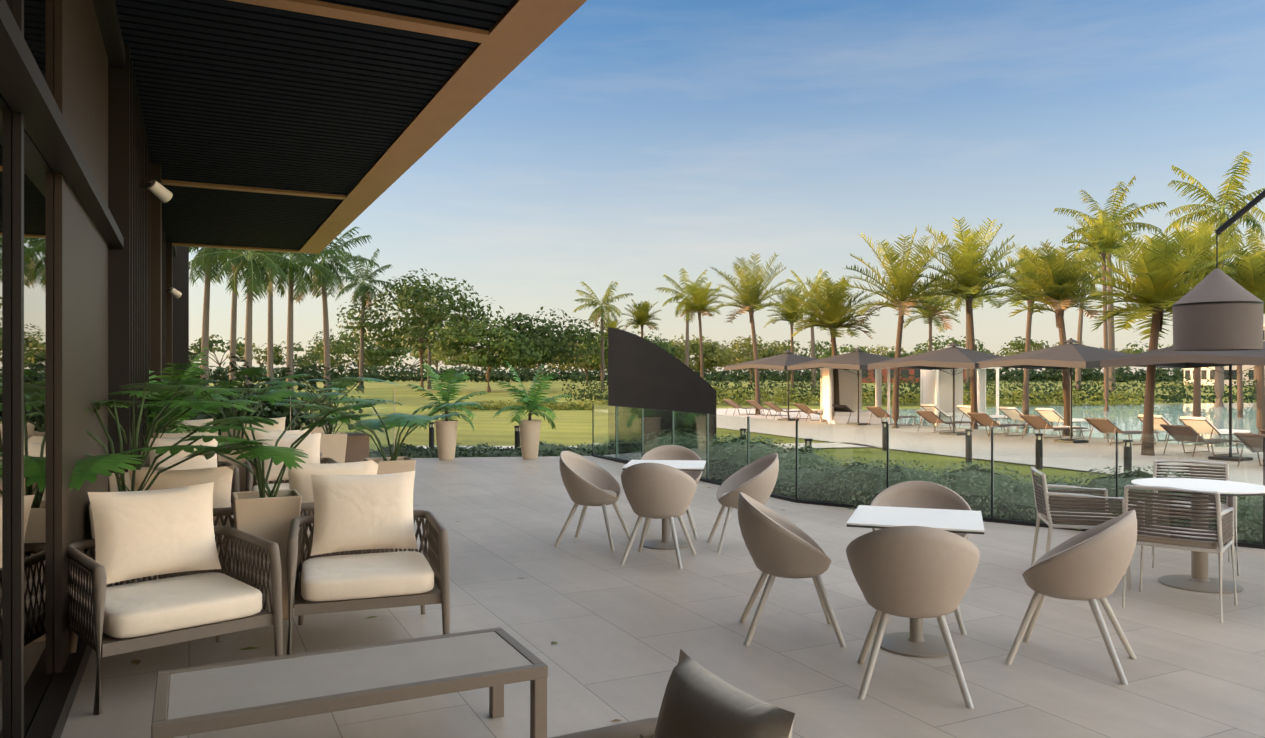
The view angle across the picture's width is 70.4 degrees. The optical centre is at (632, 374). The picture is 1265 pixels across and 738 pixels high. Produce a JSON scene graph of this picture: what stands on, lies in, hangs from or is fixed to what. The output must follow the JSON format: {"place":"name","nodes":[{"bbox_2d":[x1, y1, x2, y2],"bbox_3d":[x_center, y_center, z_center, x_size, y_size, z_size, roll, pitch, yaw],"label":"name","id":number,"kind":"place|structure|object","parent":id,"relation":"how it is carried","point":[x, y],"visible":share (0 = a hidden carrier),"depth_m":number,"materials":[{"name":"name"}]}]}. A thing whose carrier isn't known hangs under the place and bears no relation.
{"place":"outdoors","nodes":[
{"label":"outdoors","id":0,"kind":"place"},
{"bbox_2d":[61,456,1264,737],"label":"terrace floor","id":1,"kind":"structure","parent":0,"point":[609,624],"depth_m":5.36,"materials":[{"name":"tile"}]},
{"bbox_2d":[0,0,53,737],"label":"building glass wall","id":2,"kind":"structure","parent":1,"relation":"on","point":[38,404],"depth_m":3.84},
{"bbox_2d":[115,0,586,253],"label":"canopy roof","id":3,"kind":"structure","parent":2,"relation":"attached to","point":[308,126],"depth_m":8.38,"materials":[{"name":"black"}]},
{"bbox_2d":[0,0,188,737],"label":"building wall mullions","id":4,"kind":"structure","parent":1,"relation":"on","point":[121,315],"depth_m":5.29,"materials":[{"name":"metal"}]},
{"bbox_2d":[89,505,157,585],"bbox_3d":[-3.152,1.183,5.606,0.399,0.800,0.399,0,0,-26],"label":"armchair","id":5,"kind":"object","parent":1,"relation":"on","point":[92,526],"visible":0.04,"depth_m":5.36,"materials":[{"name":"wicker"}]},
{"bbox_2d":[68,382,273,491],"bbox_3d":[-3.045,0.442,5.554,1.806,0.775,1.821,0,0,-11],"label":"philodendron plant","id":6,"kind":"object","parent":5,"relation":"on","point":[90,468],"visible":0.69,"depth_m":5.57,"materials":[{"name":"green plant"}]},
{"bbox_2d":[108,467,165,491],"bbox_3d":[-4.040,1.183,7.320,0.399,0.800,0.399,0,0,-26],"label":"square planter","id":7,"kind":"object","parent":1,"relation":"on","point":[113,485],"visible":0.17,"depth_m":7.09,"materials":[{"name":"beige ceramic"}]},
{"bbox_2d":[100,384,255,469],"bbox_3d":[-4.007,0.458,7.429,1.804,0.740,1.934,0,0,36],"label":"philodendron plant","id":8,"kind":"object","parent":7,"relation":"on","point":[194,404],"visible":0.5,"depth_m":7.28,"materials":[{"name":"green plant"}]},
{"bbox_2d":[66,526,282,714],"bbox_3d":[-2.462,1.240,4.764,0.890,0.689,0.857,0,0,-43],"label":"lounge chair","id":9,"kind":"object","parent":1,"relation":"on","point":[105,619],"visible":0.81,"depth_m":4.58,"materials":[{"name":"beige wicker"}]},
{"bbox_2d":[88,482,220,583],"bbox_3d":[-2.614,0.868,4.925,0.640,0.500,0.170,0,-14,-43],"label":"cushion","id":10,"kind":"object","parent":9,"relation":"on","point":[141,534],"visible":0.98,"depth_m":4.85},
{"bbox_2d":[141,461,239,506],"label":"lounge chair","id":11,"kind":"object","parent":1,"relation":"on","point":[235,486],"visible":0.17,"depth_m":8.65,"materials":[{"name":"beige wicker"}]},
{"bbox_2d":[148,438,217,469],"bbox_3d":[-4.454,0.868,8.899,0.640,0.500,0.170,0,-14,-30],"label":"cushion","id":12,"kind":"object","parent":11,"relation":"on","point":[199,462],"visible":0.27,"depth_m":8.84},
{"bbox_2d":[158,507,236,577],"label":"lounge chair","id":13,"kind":"object","parent":1,"relation":"on","point":[226,512],"visible":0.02,"depth_m":6.00,"materials":[{"name":"beige wicker"}]},
{"bbox_2d":[128,465,234,526],"bbox_3d":[-3.043,0.868,6.061,0.640,0.500,0.170,0,14,-26],"label":"cushion","id":14,"kind":"object","parent":13,"relation":"on","point":[221,478],"visible":0.31,"depth_m":6.03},
{"bbox_2d":[217,446,257,491],"bbox_3d":[-4.210,1.183,9.544,0.399,0.800,0.399,0,0,-26],"label":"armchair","id":15,"kind":"object","parent":1,"relation":"on","point":[242,472],"depth_m":9.40,"materials":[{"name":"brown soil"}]},
{"bbox_2d":[148,379,308,446],"bbox_3d":[-4.291,0.439,9.696,1.749,0.778,1.724,0,0,18],"label":"philodendron plant","id":16,"kind":"object","parent":15,"relation":"on","point":[272,396],"visible":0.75,"depth_m":9.54,"materials":[{"name":"green plant"}]},
{"bbox_2d":[232,489,301,619],"bbox_3d":[-2.390,1.183,5.848,0.399,0.800,0.399,0,0,-26],"label":"square planter","id":17,"kind":"object","parent":1,"relation":"on","point":[268,518],"visible":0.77,"depth_m":5.70,"materials":[{"name":"beige ceramic"}]},
{"bbox_2d":[117,401,408,497],"bbox_3d":[-2.450,0.506,5.962,1.658,0.645,1.796,0,0,25],"label":"philodendron plant","id":18,"kind":"object","parent":17,"relation":"on","point":[279,455],"visible":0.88,"depth_m":5.68,"materials":[{"name":"green plant"}]},
{"bbox_2d":[244,457,337,490],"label":"lounge chair","id":19,"kind":"object","parent":1,"relation":"on","point":[254,487],"visible":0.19,"depth_m":9.09,"materials":[{"name":"beige wicker"}]},
{"bbox_2d":[256,433,320,480],"bbox_3d":[-3.571,0.868,9.335,0.640,0.500,0.170,0,-14,-26],"label":"cushion","id":20,"kind":"object","parent":19,"relation":"on","point":[309,444],"visible":0.52,"depth_m":9.31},
{"bbox_2d":[312,432,346,463],"bbox_3d":[-4.008,1.183,11.850,0.399,0.800,0.399,0,0,-26],"label":"square planter","id":21,"kind":"object","parent":1,"relation":"on","point":[332,446],"visible":0.46,"depth_m":11.70,"materials":[{"name":"beige ceramic"}]},
{"bbox_2d":[261,374,401,433],"bbox_3d":[-3.965,0.412,11.905,1.926,0.833,1.855,0,0,-41],"label":"philodendron plant","id":22,"kind":"object","parent":21,"relation":"on","point":[329,428],"visible":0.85,"depth_m":11.64,"materials":[{"name":"green plant"}]},
{"bbox_2d":[299,502,393,563],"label":"lounge chair","id":23,"kind":"object","parent":1,"relation":"on","point":[309,506],"visible":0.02,"depth_m":6.24,"materials":[{"name":"beige wicker"}]},
{"bbox_2d":[287,459,379,526],"bbox_3d":[-2.170,0.868,6.491,0.640,0.500,0.170,0,14,-27],"label":"cushion","id":24,"kind":"object","parent":23,"relation":"on","point":[300,481],"visible":0.33,"depth_m":6.37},
{"bbox_2d":[151,627,547,737],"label":"coffee table","id":25,"kind":"object","parent":1,"relation":"on","point":[201,699],"visible":1,"depth_m":3.51,"materials":[{"name":"stone"}]},
{"bbox_2d":[345,432,368,462],"bbox_3d":[-5.936,1.303,14.802,2.950,0.560,0.800,0,0,-26],"label":"plant pot","id":26,"kind":"object","parent":1,"relation":"on","point":[352,446],"depth_m":15.02,"materials":[{"name":"brown metal"}]},
{"bbox_2d":[179,353,364,432],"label":"planter box plants","id":27,"kind":"object","parent":26,"relation":"on","point":[281,411],"visible":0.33,"depth_m":14.84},
{"bbox_2d":[286,510,449,654],"bbox_3d":[-1.611,1.240,5.427,0.890,0.689,0.857,0,0,-20],"label":"lounge chair","id":28,"kind":"object","parent":1,"relation":"on","point":[333,583],"visible":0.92,"depth_m":5.17,"materials":[{"name":"fabric"}]},
{"bbox_2d":[310,471,416,555],"bbox_3d":[-1.685,0.868,5.636,0.640,0.500,0.170,0,-14,-20],"label":"cushion","id":29,"kind":"object","parent":28,"relation":"on","point":[357,512],"visible":1,"depth_m":5.57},
{"bbox_2d":[364,456,415,473],"bbox_3d":[-2.241,1.183,8.262,0.399,0.800,0.399,0,0,-26],"label":"square planter","id":30,"kind":"object","parent":1,"relation":"on","point":[402,464],"visible":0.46,"depth_m":8.11,"materials":[{"name":"beige ceramic"}]},
{"bbox_2d":[297,399,492,460],"bbox_3d":[-2.372,0.532,8.137,1.740,0.596,1.758,0,0,30],"label":"philodendron plant","id":31,"kind":"object","parent":30,"relation":"on","point":[399,420],"visible":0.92,"depth_m":8.25,"materials":[{"name":"green plant"}]},
{"bbox_2d":[435,420,457,459],"bbox_3d":[-3.443,1.223,16.587,0.430,0.720,0.430,0,0,-26],"label":"cone planter","id":32,"kind":"object","parent":1,"relation":"on","point":[446,434],"visible":1,"depth_m":16.44,"materials":[{"name":"beige ceramic"}]},
{"bbox_2d":[406,364,488,432],"bbox_3d":[-3.444,0.457,16.627,1.500,1.296,1.511,0,0,37],"label":"planter palm","id":33,"kind":"object","parent":32,"relation":"on","point":[446,392],"visible":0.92,"depth_m":16.50,"materials":[{"name":"green plant"}]},
{"bbox_2d":[519,420,540,458],"bbox_3d":[-1.921,1.223,16.779,0.430,0.720,0.430,0,0,-26],"label":"cone planter","id":34,"kind":"object","parent":1,"relation":"on","point":[529,434],"visible":0.9,"depth_m":16.63,"materials":[{"name":"beige ceramic"}]},
{"bbox_2d":[494,361,572,428],"bbox_3d":[-1.934,0.425,16.839,1.538,1.350,1.641,0,0,-26],"label":"planter palm","id":35,"kind":"object","parent":34,"relation":"on","point":[530,401],"visible":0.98,"depth_m":16.63,"materials":[{"name":"green plant"}]},
{"bbox_2d":[554,451,630,550],"bbox_3d":[-0.371,1.162,8.377,0.617,0.873,0.652,0,0,19],"label":"shell chair","id":36,"kind":"object","parent":1,"relation":"on","point":[587,482],"visible":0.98,"depth_m":8.26,"materials":[{"name":"grey"}]},
{"bbox_2d":[550,717,657,737],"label":"lounge chair","id":37,"kind":"object","parent":1,"relation":"on","point":[646,727],"visible":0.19,"depth_m":2.28,"materials":[{"name":"beige wicker"}]},
{"bbox_2d":[653,649,794,737],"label":"cushion","id":38,"kind":"object","parent":37,"relation":"on","point":[699,701],"visible":1,"depth_m":1.91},
{"bbox_2d":[620,463,696,568],"bbox_3d":[0.226,1.162,7.631,0.652,0.873,0.617,0,0,16],"label":"shell chair","id":39,"kind":"object","parent":1,"relation":"on","point":[657,491],"visible":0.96,"depth_m":7.41,"materials":[{"name":"grey"}]},
{"bbox_2d":[622,460,705,549],"bbox_3d":[0.308,1.207,8.291,0.720,0.752,0.720,0,0,7],"label":"square table","id":40,"kind":"object","parent":1,"relation":"on","point":[665,542],"visible":0.65,"depth_m":8.25,"materials":[{"name":"white"}]},
{"bbox_2d":[640,445,702,538],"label":"shell chair","id":41,"kind":"object","parent":1,"relation":"on","point":[670,452],"visible":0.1,"depth_m":9.13,"materials":[{"name":"grey"}]},
{"bbox_2d":[707,453,778,552],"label":"shell chair","id":42,"kind":"object","parent":1,"relation":"on","point":[756,479],"visible":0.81,"depth_m":8.05,"materials":[{"name":"grey"}]},
{"bbox_2d":[738,492,845,647],"bbox_3d":[0.951,1.162,5.465,0.617,0.873,0.652,0,0,4],"label":"shell chair","id":43,"kind":"object","parent":1,"relation":"on","point":[778,545],"visible":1,"depth_m":5.26,"materials":[{"name":"grey"}]},
{"bbox_2d":[846,526,979,708],"bbox_3d":[1.424,1.162,4.574,0.652,0.873,0.617,0,0,14],"label":"shell chair","id":44,"kind":"object","parent":1,"relation":"on","point":[914,571],"visible":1,"depth_m":4.34,"materials":[{"name":"grey"}]},
{"bbox_2d":[846,505,984,657],"bbox_3d":[1.654,1.207,5.219,0.720,0.752,0.720,0,0,20],"label":"square table","id":45,"kind":"object","parent":1,"relation":"on","point":[915,641],"visible":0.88,"depth_m":5.15,"materials":[{"name":"white"}]},
{"bbox_2d":[870,481,971,634],"bbox_3d":[1.864,1.162,5.808,0.652,0.873,0.617,0,0,17],"label":"shell chair","id":46,"kind":"object","parent":1,"relation":"on","point":[919,494],"visible":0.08,"depth_m":6.06,"materials":[{"name":"grey"}]},
{"bbox_2d":[592,404,1264,548],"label":"glass balustrade","id":47,"kind":"object","parent":1,"relation":"on","point":[618,432],"visible":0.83,"depth_m":10.97,"materials":[{"name":"clear"}]},
{"bbox_2d":[1004,510,1136,684],"bbox_3d":[2.427,1.162,4.935,0.617,0.873,0.652,0,0,34],"label":"shell chair","id":48,"kind":"object","parent":1,"relation":"on","point":[1090,565],"visible":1,"depth_m":4.71,"materials":[{"name":"grey"}]},
{"bbox_2d":[1031,466,1130,588],"bbox_3d":[3.444,1.161,6.954,0.630,0.845,0.602,0,0,16],"label":"rope armchair","id":49,"kind":"object","parent":1,"relation":"on","point":[1073,515],"visible":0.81,"depth_m":6.74,"materials":[{"name":"grey"}]},
{"bbox_2d":[1121,485,1237,622],"bbox_3d":[3.718,1.161,6.100,0.602,0.845,0.630,0,0,41],"label":"rope armchair","id":50,"kind":"object","parent":1,"relation":"on","point":[1167,535],"visible":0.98,"depth_m":5.90,"materials":[{"name":"grey"}]},
{"bbox_2d":[1151,460,1239,575],"bbox_3d":[4.653,1.161,7.446,0.602,0.845,0.630,0,0,29],"label":"rope armchair","id":51,"kind":"object","parent":1,"relation":"on","point":[1230,501],"visible":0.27,"depth_m":7.59,"materials":[{"name":"grey"}]},
{"bbox_2d":[1131,478,1264,593],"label":"round table","id":52,"kind":"object","parent":1,"relation":"on","point":[1198,579],"visible":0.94,"depth_m":6.67,"materials":[{"name":"white"}]},
{"bbox_2d":[1172,190,1264,350],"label":"lantern lamp","id":53,"kind":"object","parent":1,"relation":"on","point":[1216,309],"visible":1,"depth_m":5.35,"materials":[{"name":"black metal"}]},
{"bbox_3d":[-5.453,1.295,10.414,0.344,0.576,0.344,0,0,-26],"label":"cone","id":54,"kind":"object","parent":1,"relation":"on","visible":0},
{"bbox_2d":[147,347,246,445],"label":"potted plant","id":55,"kind":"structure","parent":54,"relation":"on","point":[173,425],"depth_m":10.34,"materials":[{"name":"green plant"}]},
{"bbox_2d":[189,0,1264,374],"label":"sky","id":56,"kind":"structure","parent":0,"point":[641,142],"materials":[{"name":"blue"}]},
{"bbox_2d":[209,375,1259,496],"bbox_3d":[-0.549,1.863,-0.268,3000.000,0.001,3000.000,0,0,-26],"label":"lawn ground","id":57,"kind":"structure","parent":0,"point":[574,427],"depth_m":41.27,"materials":[{"name":"green plant"}]},
{"bbox_2d":[189,247,270,386],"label":"royal palm","id":58,"kind":"object","parent":57,"relation":"on","point":[208,270],"visible":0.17,"depth_m":62.31,"materials":[{"name":"green plant"}]},
{"bbox_2d":[189,248,305,385],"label":"royal palm","id":59,"kind":"object","parent":57,"relation":"on","point":[255,282],"visible":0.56,"depth_m":58.11,"materials":[{"name":"green plant"}]},
{"bbox_2d":[238,249,351,395],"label":"royal palm","id":60,"kind":"object","parent":57,"relation":"on","point":[304,259],"visible":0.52,"depth_m":64.06,"materials":[{"name":"green plant"}]},
{"bbox_2d":[287,227,379,397],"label":"royal palm","id":61,"kind":"object","parent":57,"relation":"on","point":[322,281],"visible":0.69,"depth_m":70.07,"materials":[{"name":"green plant"}]},
{"bbox_2d":[305,321,416,366],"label":"broadleaf tree","id":62,"kind":"object","parent":57,"relation":"on","point":[372,356],"visible":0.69,"depth_m":127.88,"materials":[{"name":"green plant"}]},
{"bbox_2d":[329,249,395,390],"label":"royal palm","id":63,"kind":"object","parent":57,"relation":"on","point":[365,294],"visible":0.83,"depth_m":98.24,"materials":[{"name":"green plant"}]},
{"bbox_2d":[336,268,504,388],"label":"broadleaf tree","id":64,"kind":"object","parent":57,"relation":"on","point":[405,296],"visible":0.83,"depth_m":97.56,"materials":[{"name":"green plant"}]},
{"bbox_2d":[369,443,598,457],"bbox_3d":[-4.758,1.617,17.629,8.349,0.519,1.597,0,0,-7],"label":"edge shrub","id":65,"kind":"object","parent":57,"relation":"on","point":[420,452],"visible":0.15,"depth_m":17.59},
{"bbox_2d":[427,317,549,391],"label":"broadleaf tree","id":66,"kind":"object","parent":57,"relation":"on","point":[489,360],"visible":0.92,"depth_m":89.83,"materials":[{"name":"green plant"}]},
{"bbox_2d":[445,399,607,409],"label":"yellow shrub","id":67,"kind":"object","parent":57,"relation":"on","point":[580,405],"visible":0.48,"depth_m":46.42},
{"bbox_2d":[484,306,603,390],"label":"broadleaf tree","id":68,"kind":"object","parent":57,"relation":"on","point":[561,338],"visible":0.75,"depth_m":95.21,"materials":[{"name":"green plant"}]},
{"bbox_2d":[574,281,633,390],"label":"tall palm","id":69,"kind":"object","parent":57,"relation":"on","point":[599,312],"visible":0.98,"depth_m":99.47,"materials":[{"name":"green plant"}]},
{"bbox_2d":[578,329,681,367],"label":"broadleaf tree","id":70,"kind":"object","parent":57,"relation":"on","point":[669,349],"visible":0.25,"depth_m":113.44,"materials":[{"name":"green plant"}]},
{"bbox_2d":[620,300,661,337],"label":"palm tree","id":71,"kind":"object","parent":57,"relation":"on","point":[641,311],"visible":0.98,"depth_m":66.98,"materials":[{"name":"green plant"}]},
{"bbox_2d":[608,327,715,461],"bbox_3d":[0.565,0.488,17.126,2.050,2.750,0.320,0,0,1],"label":"sail sculpture","id":72,"kind":"object","parent":57,"relation":"on","point":[645,374],"visible":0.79,"depth_m":17.13,"materials":[{"name":"black metal"}]},
{"bbox_2d":[189,363,1183,381],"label":"hedge","id":73,"kind":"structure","parent":57,"relation":"on","point":[1034,375],"depth_m":199.52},
{"bbox_2d":[655,268,722,366],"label":"tall palm","id":74,"kind":"object","parent":57,"relation":"on","point":[687,315],"visible":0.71,"depth_m":94.52,"materials":[{"name":"green plant"}]},
{"bbox_2d":[663,335,730,371],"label":"broadleaf tree","id":75,"kind":"object","parent":57,"relation":"on","point":[714,356],"visible":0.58,"depth_m":119.46,"materials":[{"name":"green plant"}]},
{"bbox_2d":[675,281,722,378],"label":"palm tree","id":76,"kind":"object","parent":57,"relation":"on","point":[700,298],"visible":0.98,"depth_m":57.21,"materials":[{"name":"green plant"}]},
{"bbox_2d":[719,334,795,386],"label":"broadleaf tree","id":77,"kind":"object","parent":57,"relation":"on","point":[771,350],"visible":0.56,"depth_m":128.45,"materials":[{"name":"green plant"}]},
{"bbox_2d":[764,286,815,393],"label":"palm tree","id":78,"kind":"object","parent":57,"relation":"on","point":[792,317],"visible":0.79,"depth_m":61.63,"materials":[{"name":"green plant"}]},
{"bbox_2d":[562,370,1256,403],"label":"pool hedge","id":79,"kind":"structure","parent":57,"relation":"on","point":[1172,398],"depth_m":54.42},
{"bbox_2d":[896,275,964,350],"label":"palm tree","id":80,"kind":"object","parent":57,"relation":"on","point":[928,317],"visible":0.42,"depth_m":53.01,"materials":[{"name":"green plant"}]},
{"bbox_2d":[714,386,1161,405],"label":"yellow hedge","id":81,"kind":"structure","parent":57,"relation":"on","point":[1014,399],"depth_m":52.46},
{"bbox_2d":[644,429,1262,543],"bbox_3d":[5.616,1.385,9.488,3.612,0.889,18.961,0,0,-39],"label":"silver shrub","id":82,"kind":"object","parent":57,"relation":"on","point":[1250,536],"visible":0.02,"depth_m":10.64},
{"bbox_2d":[1053,176,1166,392],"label":"tall palm","id":83,"kind":"object","parent":57,"relation":"on","point":[1111,340],"visible":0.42,"depth_m":61.33,"materials":[{"name":"green plant"}]},
{"bbox_2d":[1164,151,1264,406],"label":"tall palm","id":84,"kind":"object","parent":57,"relation":"on","point":[1223,218],"visible":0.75,"depth_m":49.22,"materials":[{"name":"green plant"}]},
{"bbox_2d":[417,408,1261,484],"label":"pool deck","id":85,"kind":"structure","parent":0,"point":[913,435],"depth_m":22.98,"materials":[{"name":"concrete"}]},
{"bbox_2d":[708,252,795,413],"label":"palm tree","id":86,"kind":"object","parent":85,"relation":"on","point":[749,301],"visible":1,"depth_m":40.50,"materials":[{"name":"green plant"}]},
{"bbox_2d":[724,350,842,420],"bbox_3d":[6.168,0.433,35.456,3.614,2.800,3.614,0,0,-32],"label":"pool umbrella","id":87,"kind":"object","parent":85,"relation":"on","point":[781,361],"visible":0.75,"depth_m":34.71,"materials":[{"name":"fabric"}]},
{"bbox_2d":[785,275,879,411],"bbox_3d":[7.544,-0.946,33.802,3.520,5.618,3.614,0,0,29],"label":"palm tree","id":88,"kind":"object","parent":85,"relation":"on","point":[834,311],"visible":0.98,"depth_m":33.54,"materials":[{"name":"green plant"}]},
{"bbox_2d":[820,367,889,423],"bbox_3d":[8.324,0.775,33.658,2.200,2.175,2.200,0,0,4],"label":"pool cabana","id":89,"kind":"object","parent":85,"relation":"on","point":[848,388],"visible":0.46,"depth_m":34.14,"materials":[{"name":"fabric"}]},
{"bbox_2d":[787,347,931,424],"bbox_3d":[8.164,0.433,32.398,3.614,2.800,3.614,0,0,-32],"label":"pool umbrella","id":90,"kind":"object","parent":85,"relation":"on","point":[857,359],"visible":0.81,"depth_m":31.62,"materials":[{"name":"fabric"}]},
{"bbox_2d":[828,228,973,427],"bbox_3d":[9.045,-1.547,30.049,4.524,6.821,4.394,0,0,-14],"label":"palm tree","id":91,"kind":"object","parent":85,"relation":"on","point":[902,291],"visible":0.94,"depth_m":29.70,"materials":[{"name":"green plant"}]},
{"bbox_2d":[868,342,1041,434],"bbox_3d":[9.731,0.433,27.143,3.614,2.800,3.614,0,0,-38],"label":"pool umbrella","id":92,"kind":"object","parent":85,"relation":"on","point":[953,358],"visible":0.85,"depth_m":26.39,"materials":[{"name":"fabric"}]},
{"bbox_2d":[920,367,998,424],"bbox_3d":[11.961,0.775,32.886,2.200,2.175,2.200,0,0,4],"label":"pool cabana","id":93,"kind":"object","parent":85,"relation":"on","point":[936,387],"visible":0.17,"depth_m":33.57,"materials":[{"name":"fabric"}]},
{"bbox_2d":[912,217,1045,429],"bbox_3d":[11.256,-1.625,29.638,4.012,6.977,4.009,0,0,-36],"label":"palm tree","id":94,"kind":"object","parent":85,"relation":"on","point":[972,280],"visible":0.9,"depth_m":29.21,"materials":[{"name":"green plant"}]},
{"bbox_2d":[990,245,1068,420],"bbox_3d":[15.769,-1.598,35.087,3.351,6.923,3.418,0,0,22],"label":"palm tree","id":95,"kind":"object","parent":85,"relation":"on","point":[1025,267],"visible":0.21,"depth_m":35.02,"materials":[{"name":"green plant"}]},
{"bbox_2d":[1003,239,1118,435],"bbox_3d":[12.676,-1.064,26.646,3.173,5.854,3.304,0,0,21],"label":"palm tree","id":96,"kind":"object","parent":85,"relation":"on","point":[1060,292],"visible":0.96,"depth_m":26.32,"materials":[{"name":"green plant"}]},
{"bbox_2d":[976,338,1178,442],"bbox_3d":[11.783,0.433,24.078,3.614,2.800,3.614,0,0,-26],"label":"pool umbrella","id":97,"kind":"object","parent":85,"relation":"on","point":[1070,355],"visible":0.81,"depth_m":23.31,"materials":[{"name":"fabric"}]},
{"bbox_2d":[1080,228,1238,455],"bbox_3d":[11.872,-0.677,20.292,3.173,5.082,3.320,0,0,43],"label":"palm tree","id":98,"kind":"object","parent":85,"relation":"on","point":[1158,270],"visible":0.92,"depth_m":20.09,"materials":[{"name":"green plant"}]},
{"bbox_2d":[1100,341,1264,461],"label":"pool umbrella","id":99,"kind":"object","parent":85,"relation":"on","point":[1168,356],"visible":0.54,"depth_m":18.78,"materials":[{"name":"fabric"}]},
{"bbox_2d":[1160,424,1240,456],"bbox_3d":[12.943,1.479,20.374,1.951,0.690,0.700,0,0,-26],"label":"sun lounger","id":100,"kind":"object","parent":85,"relation":"on","point":[1180,431],"visible":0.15,"depth_m":20.14,"materials":[{"name":"brown"}]},
{"bbox_2d":[1179,416,1249,445],"bbox_3d":[15.016,1.453,23.084,1.951,0.742,0.700,0,0,-26],"label":"sun lounger","id":101,"kind":"object","parent":85,"relation":"on","point":[1203,425],"visible":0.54,"depth_m":22.77,"materials":[{"name":"brown"}]},
{"bbox_2d":[1195,248,1264,433],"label":"palm tree","id":102,"kind":"object","parent":85,"relation":"on","point":[1250,278],"visible":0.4,"depth_m":25.53,"materials":[{"name":"green plant"}]},
{"bbox_2d":[863,403,1258,448],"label":"pool water","id":103,"kind":"structure","parent":0,"point":[1122,417],"depth_m":36.77,"materials":[{"name":"teal liquid"}]},
{"bbox_2d":[1061,207,1141,410],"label":"palm tree","id":104,"kind":"object","parent":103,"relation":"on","point":[1104,241],"visible":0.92,"depth_m":43.70,"materials":[{"name":"green plant"}]},
{"bbox_2d":[1160,218,1263,416],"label":"palm tree","id":105,"kind":"object","parent":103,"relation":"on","point":[1207,255],"visible":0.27,"depth_m":28.35,"materials":[{"name":"green plant"}]},
{"bbox_2d":[1184,324,1264,385],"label":"grey building","id":106,"kind":"structure","parent":0,"point":[1207,373],"depth_m":144.47,"materials":[{"name":"grey"}]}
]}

